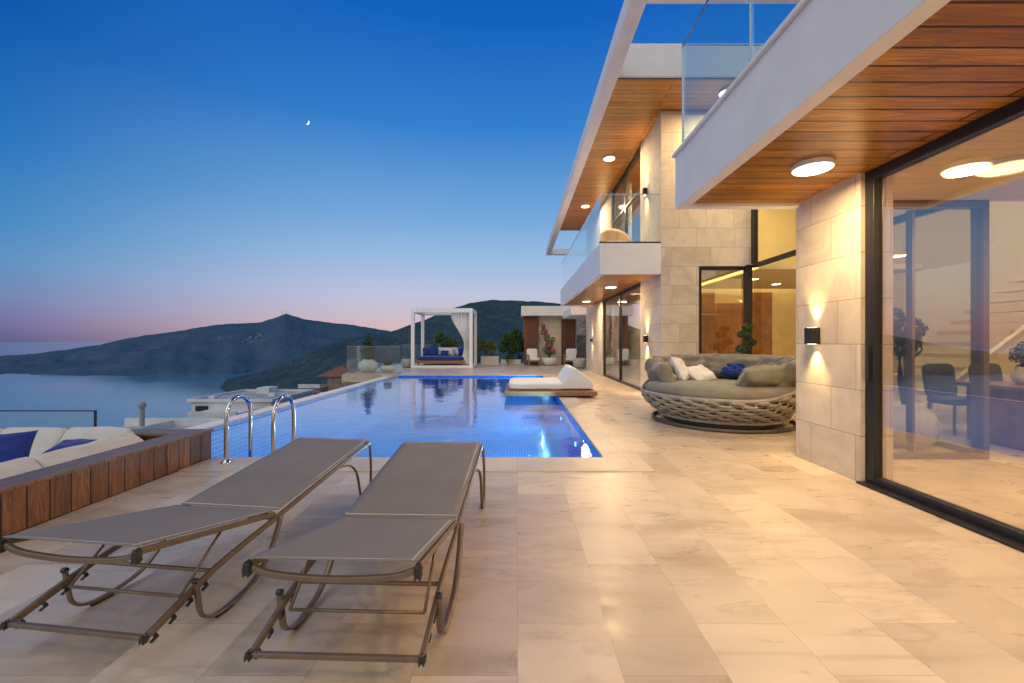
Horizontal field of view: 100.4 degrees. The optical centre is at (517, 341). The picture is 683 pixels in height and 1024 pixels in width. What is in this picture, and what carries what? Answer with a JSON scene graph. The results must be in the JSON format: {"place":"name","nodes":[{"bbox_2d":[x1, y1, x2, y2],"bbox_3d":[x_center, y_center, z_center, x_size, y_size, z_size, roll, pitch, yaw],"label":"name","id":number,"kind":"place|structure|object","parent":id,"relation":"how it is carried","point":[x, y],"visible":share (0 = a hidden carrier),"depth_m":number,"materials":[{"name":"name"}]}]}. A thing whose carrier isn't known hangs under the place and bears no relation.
{"place":"outdoors","nodes":[
{"label":"outdoors","id":0,"kind":"place"},
{"bbox_2d":[0,410,96,426],"bbox_3d":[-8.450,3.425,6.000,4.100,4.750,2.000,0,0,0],"label":"glass railing","id":1,"kind":"object","parent":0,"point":[95,418],"visible":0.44,"depth_m":6.49,"materials":[{"name":"glass"}]},
{"bbox_2d":[0,342,253,428],"bbox_3d":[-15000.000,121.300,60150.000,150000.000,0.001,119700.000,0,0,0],"label":"sea","id":2,"kind":"structure","parent":0,"point":[113,401],"depth_m":976.51,"materials":[{"name":"blue liquid"}]},
{"bbox_2d":[0,314,390,375],"bbox_3d":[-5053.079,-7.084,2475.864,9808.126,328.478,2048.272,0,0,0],"label":"hill","id":3,"kind":"structure","parent":0,"point":[284,338],"depth_m":1975.52,"materials":[{"name":"plant"}]},
{"bbox_2d":[218,334,262,342],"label":"distant village","id":4,"kind":"object","parent":3,"relation":"on","point":[256,337],"visible":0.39,"depth_m":2173.87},
{"bbox_2d":[0,0,796,341],"label":"sky","id":5,"kind":"structure","parent":0,"point":[162,168],"materials":[{"name":"blue"}]},
{"bbox_2d":[220,300,586,391],"bbox_3d":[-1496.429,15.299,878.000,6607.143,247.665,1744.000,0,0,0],"label":"hill","id":6,"kind":"structure","parent":0,"point":[497,320],"depth_m":933.78,"materials":[{"name":"green plant"}]},
{"bbox_2d":[123,402,222,428],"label":"white house","id":7,"kind":"structure","parent":6,"relation":"on","point":[141,422],"depth_m":26.60,"materials":[{"name":"paint"}]},
{"bbox_2d":[187,386,314,418],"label":"white house","id":8,"kind":"structure","parent":6,"relation":"on","point":[212,406],"depth_m":30.50,"materials":[{"name":"paint"}]},
{"bbox_2d":[195,406,207,410],"bbox_3d":[-22.550,5.050,30.479,0.900,0.900,0.039,0,0,0],"label":"window","id":9,"kind":"structure","parent":8,"relation":"in","point":[197,408],"depth_m":30.46,"materials":[{"name":"black glass"}]},
{"bbox_2d":[298,365,359,394],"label":"stone house","id":10,"kind":"structure","parent":6,"relation":"on","point":[334,378],"depth_m":57.00,"materials":[{"name":"stone"}]},
{"bbox_2d":[347,382,360,385],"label":"terrace wall","id":11,"kind":"structure","parent":6,"relation":"on","point":[350,383],"depth_m":17.00,"materials":[{"name":"concrete"}]},
{"bbox_2d":[0,363,1023,682],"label":"terrace ground","id":12,"kind":"structure","parent":0,"point":[712,557],"depth_m":2.28,"materials":[{"name":"beige tile"}]},
{"bbox_2d":[0,429,212,538],"bbox_3d":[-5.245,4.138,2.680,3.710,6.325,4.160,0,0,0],"label":"planked seating pit","id":13,"kind":"object","parent":12,"relation":"on","point":[30,499],"visible":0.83,"depth_m":3.46,"materials":[{"name":"wood"}]},
{"bbox_2d":[0,426,142,478],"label":"outdoor sofa","id":14,"kind":"object","parent":13,"relation":"on","point":[106,437],"visible":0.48,"depth_m":4.20,"materials":[{"name":"beige fabric"}]},
{"bbox_2d":[0,430,37,462],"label":"throw pillow","id":15,"kind":"object","parent":14,"relation":"on","point":[13,446],"visible":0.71,"depth_m":3.70,"materials":[{"name":"blue fabric"}]},
{"bbox_2d":[42,439,96,453],"bbox_3d":[-4.160,1.020,3.960,0.446,0.205,0.274,0,0,7],"label":"throw pillow","id":16,"kind":"object","parent":14,"relation":"on","point":[62,444],"visible":0.32,"depth_m":3.96,"materials":[{"name":"blue fabric"}]},
{"bbox_2d":[0,437,371,645],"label":"sun lounger","id":17,"kind":"object","parent":12,"relation":"on","point":[279,478],"visible":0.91,"depth_m":2.11,"materials":[{"name":"grey fabric"}]},
{"bbox_2d":[242,442,485,667],"bbox_3d":[-0.643,1.053,2.513,0.712,0.509,1.930,0,0,2],"label":"sun lounger","id":18,"kind":"object","parent":12,"relation":"on","point":[410,482],"visible":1,"depth_m":1.99,"materials":[{"name":"grey fabric"}]},
{"bbox_2d":[358,359,377,371],"bbox_3d":[-6.300,1.030,18.000,0.820,0.540,0.820,0,0,0],"label":"round planter","id":19,"kind":"object","parent":12,"relation":"on","point":[366,365],"visible":0.9,"depth_m":17.72,"materials":[{"name":"ceramic"}]},
{"bbox_2d":[359,333,376,359],"bbox_3d":[-6.285,0.245,18.007,0.716,1.211,0.540,0,0,0],"label":"topiary tree","id":20,"kind":"object","parent":19,"relation":"on","point":[367,348],"visible":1,"depth_m":17.90,"materials":[{"name":"green plant"}]},
{"bbox_2d":[346,371,400,373],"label":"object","id":21,"kind":"object","parent":12,"relation":"on","point":[353,372],"visible":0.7,"depth_m":17.20,"materials":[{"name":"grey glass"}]},
{"bbox_2d":[380,365,395,371],"bbox_3d":[-5.500,1.155,18.100,0.660,0.290,0.660,0,0,0],"label":"round planter","id":22,"kind":"object","parent":12,"relation":"on","point":[385,368],"visible":0.91,"depth_m":17.87,"materials":[{"name":"ceramic"}]},
{"bbox_2d":[383,358,392,365],"bbox_3d":[-5.496,0.883,18.097,0.381,0.332,0.397,0,0,0],"label":"flowering plant","id":23,"kind":"object","parent":22,"relation":"in","point":[388,362],"visible":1,"depth_m":18.01,"materials":[{"name":"green plant"}]},
{"bbox_2d":[401,359,410,367],"bbox_3d":[-5.500,1.080,21.200,0.560,0.440,0.560,0,0,0],"label":"round planter","id":24,"kind":"object","parent":12,"relation":"on","point":[405,363],"visible":0.86,"depth_m":20.98,"materials":[{"name":"white ceramic"}]},
{"bbox_2d":[178,374,654,471],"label":"swimming pool","id":25,"kind":"structure","parent":12,"relation":"in","point":[606,448],"depth_m":6.38,"materials":[{"name":"blue"}]},
{"bbox_2d":[220,394,252,463],"bbox_3d":[-3.090,1.394,4.719,0.110,1.611,0.488,0,0,0],"label":"pool handrail","id":26,"kind":"object","parent":25,"relation":"attached to","point":[226,460],"visible":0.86,"depth_m":4.63,"materials":[{"name":"silver metal"}]},
{"bbox_2d":[271,394,295,452],"bbox_3d":[-2.590,1.394,4.719,0.110,1.611,0.488,0,0,0],"label":"pool handrail","id":27,"kind":"object","parent":25,"relation":"attached to","point":[273,420],"visible":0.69,"depth_m":4.58,"materials":[{"name":"silver metal"}]},
{"bbox_2d":[211,377,587,457],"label":"pool water","id":28,"kind":"structure","parent":25,"relation":"in","point":[396,408],"depth_m":7.63,"materials":[{"name":"blue liquid"}]},
{"bbox_2d":[504,365,596,396],"bbox_3d":[0.770,0.954,10.850,2.140,0.661,2.100,0,0,0],"label":"poolside daybed","id":29,"kind":"object","parent":25,"relation":"on","point":[569,381],"visible":1,"depth_m":10.08,"materials":[{"name":"white fabric"}]},
{"bbox_2d":[411,308,476,367],"bbox_3d":[-3.710,-0.167,22.090,3.040,2.926,2.420,0,0,0],"label":"white cabana","id":30,"kind":"object","parent":12,"relation":"on","point":[462,319],"visible":1,"depth_m":21.13,"materials":[{"name":"paint"}]},
{"bbox_2d":[416,347,464,364],"bbox_3d":[-3.799,0.730,21.950,2.451,0.901,1.900,0,0,0],"label":"cabana bed","id":31,"kind":"object","parent":30,"relation":"in","point":[444,355],"visible":0.84,"depth_m":21.84,"materials":[{"name":"blue fabric"}]},
{"bbox_2d":[433,330,458,347],"bbox_3d":[-4.087,0.337,24.487,1.292,1.954,1.288,0,0,-42],"label":"shrub","id":32,"kind":"object","parent":12,"relation":"on","point":[440,338],"visible":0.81,"depth_m":24.42,"materials":[{"name":"green plant"}]},
{"bbox_2d":[473,337,483,363],"bbox_3d":[-2.394,0.471,24.819,1.187,1.675,0.743,0,0,0],"label":"shrub","id":33,"kind":"object","parent":12,"relation":"on","point":[479,340],"visible":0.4,"depth_m":24.76,"materials":[{"name":"green plant"}]},
{"bbox_2d":[481,356,498,364],"bbox_3d":[-1.510,1.048,23.550,0.980,0.505,0.500,0,0,0],"label":"rectangular planter","id":34,"kind":"object","parent":12,"relation":"on","point":[489,360],"visible":0.98,"depth_m":23.30,"materials":[{"name":"stone"}]},
{"bbox_2d":[479,340,495,355],"bbox_3d":[-1.609,0.418,23.474,0.974,1.012,0.680,0,0,-23],"label":"shrub","id":35,"kind":"object","parent":34,"relation":"in","point":[489,346],"visible":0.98,"depth_m":23.32,"materials":[{"name":"green plant"}]},
{"bbox_2d":[501,359,520,363],"bbox_3d":[-0.375,1.157,24.650,1.150,0.285,0.900,0,0,0],"label":"rectangular planter","id":36,"kind":"object","parent":12,"relation":"on","point":[516,361],"visible":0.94,"depth_m":24.20,"materials":[{"name":"concrete"}]},
{"bbox_2d":[497,328,521,361],"bbox_3d":[-0.328,0.283,24.566,1.560,2.204,1.140,0,0,-28],"label":"shrub","id":37,"kind":"object","parent":36,"relation":"in","point":[510,344],"visible":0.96,"depth_m":24.33,"materials":[{"name":"green plant"}]},
{"bbox_2d":[512,330,523,358],"bbox_3d":[0.144,0.310,25.034,0.905,2.000,1.214,0,0,36],"label":"shrub","id":38,"kind":"object","parent":12,"relation":"on","point":[521,341],"visible":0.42,"depth_m":24.88,"materials":[{"name":"green plant"}]},
{"bbox_2d":[525,349,540,365],"bbox_3d":[0.846,0.844,23.020,0.720,0.913,0.760,0,0,-12],"label":"garden armchair","id":39,"kind":"object","parent":12,"relation":"on","point":[531,355],"visible":0.99,"depth_m":23.12,"materials":[{"name":"white fabric"}]},
{"bbox_2d":[541,357,557,365],"bbox_3d":[1.720,1.080,23.200,0.940,0.440,0.940,0,0,0],"label":"round planter","id":40,"kind":"object","parent":12,"relation":"on","point":[550,361],"visible":0.97,"depth_m":22.84,"materials":[{"name":"ceramic"}]},
{"bbox_2d":[541,324,555,357],"bbox_3d":[1.668,-0.012,23.180,0.888,1.952,0.618,0,0,0],"label":"bougainvillea","id":41,"kind":"object","parent":40,"relation":"on","point":[549,351],"visible":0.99,"depth_m":23.13,"materials":[{"name":"pink plant"}]},
{"bbox_2d":[521,306,581,364],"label":"garden pavilion","id":42,"kind":"structure","parent":12,"relation":"on","point":[563,332],"depth_m":23.90,"materials":[{"name":"white paint"}]},
{"bbox_2d":[563,349,577,365],"bbox_3d":[2.905,0.844,23.119,0.720,0.913,0.760,0,0,14],"label":"garden armchair","id":43,"kind":"object","parent":12,"relation":"on","point":[569,355],"visible":0.81,"depth_m":23.21,"materials":[{"name":"white fabric"}]},
{"bbox_2d":[573,358,585,368],"bbox_3d":[3.000,1.050,20.600,0.680,0.500,0.680,0,0,0],"label":"round planter","id":44,"kind":"object","parent":12,"relation":"on","point":[579,363],"visible":0.94,"depth_m":20.34,"materials":[{"name":"white ceramic"}]},
{"bbox_2d":[577,335,585,357],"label":"garden wall","id":45,"kind":"structure","parent":12,"relation":"on","point":[581,344],"depth_m":26.10,"materials":[{"name":"stone"}]},
{"bbox_2d":[640,353,795,433],"bbox_3d":[3.350,0.763,7.044,2.542,1.074,2.537,0,0,0],"label":"round daybed","id":46,"kind":"object","parent":12,"relation":"on","point":[741,391],"visible":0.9,"depth_m":6.21,"materials":[{"name":"wicker"}]},
{"bbox_2d":[546,0,1023,551],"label":"villa","id":47,"kind":"object","parent":12,"relation":"on","point":[820,190],"visible":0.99,"depth_m":4.62,"materials":[{"name":"stone"}]},
{"bbox_2d":[599,229,630,241],"bbox_3d":[2.650,-2.672,11.631,0.840,1.001,0.778,0,0,0],"label":"rattan armchair","id":48,"kind":"object","parent":47,"relation":"on","point":[611,235],"visible":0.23,"depth_m":11.91,"materials":[{"name":"beige wicker"}]},
{"bbox_2d":[603,283,639,389],"bbox_3d":[3.280,-0.125,13.600,0.080,2.850,5.000,0,0,0],"label":"sliding door","id":49,"kind":"structure","parent":47,"relation":"in","point":[637,286],"depth_m":13.54,"materials":[{"name":"black metal"}]},
{"bbox_2d":[612,148,639,234],"bbox_3d":[3.280,-3.650,12.850,0.080,2.960,3.500,0,0,0],"label":"window","id":50,"kind":"structure","parent":47,"relation":"in","point":[625,176],"depth_m":12.80,"materials":[{"name":"black metal"}]},
{"bbox_2d":[699,265,751,353],"bbox_3d":[4.620,-0.200,9.520,1.160,3.000,0.160,0,0,0],"label":"entrance door","id":51,"kind":"structure","parent":47,"relation":"in","point":[747,270],"depth_m":9.52,"materials":[{"name":"black metal"}]},
{"bbox_2d":[715,303,742,353],"bbox_3d":[6.975,0.025,13.954,1.050,2.550,0.088,0,0,0],"label":"interior door","id":52,"kind":"structure","parent":47,"relation":"in","point":[728,316],"depth_m":13.91,"materials":[{"name":"brown wood"}]},
{"bbox_2d":[751,209,970,451],"bbox_3d":[5.240,-1.915,7.170,0.080,6.430,4.660,0,0,0],"label":"window","id":53,"kind":"structure","parent":47,"relation":"in","point":[901,218],"depth_m":8.34,"materials":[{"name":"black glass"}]},
{"bbox_2d":[856,97,1023,551],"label":"sliding door","id":54,"kind":"structure","parent":47,"relation":"in","point":[1006,534],"depth_m":3.83,"materials":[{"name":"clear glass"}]},
{"bbox_2d":[893,200,988,459],"bbox_3d":[4.330,-0.130,4.770,1.740,2.860,0.140,0,0,0],"label":"window","id":55,"kind":"structure","parent":47,"relation":"in","point":[979,208],"depth_m":4.72,"materials":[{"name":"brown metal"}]},
{"bbox_2d":[893,401,941,448],"bbox_3d":[4.850,1.035,5.350,0.680,0.530,0.680,0,0,0],"label":"round planter","id":56,"kind":"object","parent":12,"relation":"on","point":[928,428],"visible":0.53,"depth_m":5.11,"materials":[{"name":"ceramic"}]},
{"bbox_2d":[893,306,928,404],"bbox_3d":[4.866,0.201,5.355,0.510,1.309,0.476,0,0,0],"label":"olive tree","id":57,"kind":"object","parent":56,"relation":"in","point":[899,334],"visible":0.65,"depth_m":5.32,"materials":[{"name":"green plant"}]},
{"bbox_2d":[922,363,966,434],"bbox_3d":[6.300,0.814,6.175,0.466,0.976,0.516,0,0,0],"label":"dining chair","id":58,"kind":"object","parent":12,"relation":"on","point":[939,387],"visible":0.85,"depth_m":6.33,"materials":[{"name":"fabric"}]},
{"bbox_2d":[968,363,1002,380],"bbox_3d":[7.000,0.814,6.175,0.466,0.976,0.516,0,0,0],"label":"dining chair","id":59,"kind":"object","parent":12,"relation":"on","point":[995,372],"visible":0.16,"depth_m":6.35,"materials":[{"name":"fabric"}]},
{"bbox_2d":[952,381,1023,450],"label":"dining table","id":60,"kind":"object","parent":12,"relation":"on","point":[1006,413],"visible":0.78,"depth_m":5.26,"materials":[{"name":"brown wood"}]},
{"bbox_2d":[1009,367,1023,384],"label":"vase","id":61,"kind":"object","parent":60,"relation":"on","point":[1017,375],"visible":1,"depth_m":5.33,"materials":[{"name":"ceramic"}]},
{"bbox_2d":[1008,341,1023,366],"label":"cut foliage","id":62,"kind":"object","parent":61,"relation":"in","point":[1017,353],"visible":1,"depth_m":5.36,"materials":[{"name":"green plant"}]},
{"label":"tall planter","id":63,"kind":"object","parent":12,"relation":"on","visible":0},
{"bbox_2d":[735,323,757,353],"bbox_3d":[4.857,0.109,9.053,0.468,0.996,0.293,0,0,0],"label":"bonsai tree","id":64,"kind":"object","parent":63,"relation":"in","point":[750,342],"visible":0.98,"depth_m":9.00,"materials":[{"name":"green plant"}]},
{"bbox_2d":[577,318,585,334],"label":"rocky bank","id":65,"kind":"structure","parent":0,"point":[581,326],"depth_m":35.31,"materials":[{"name":"grey stone"}]}
]}

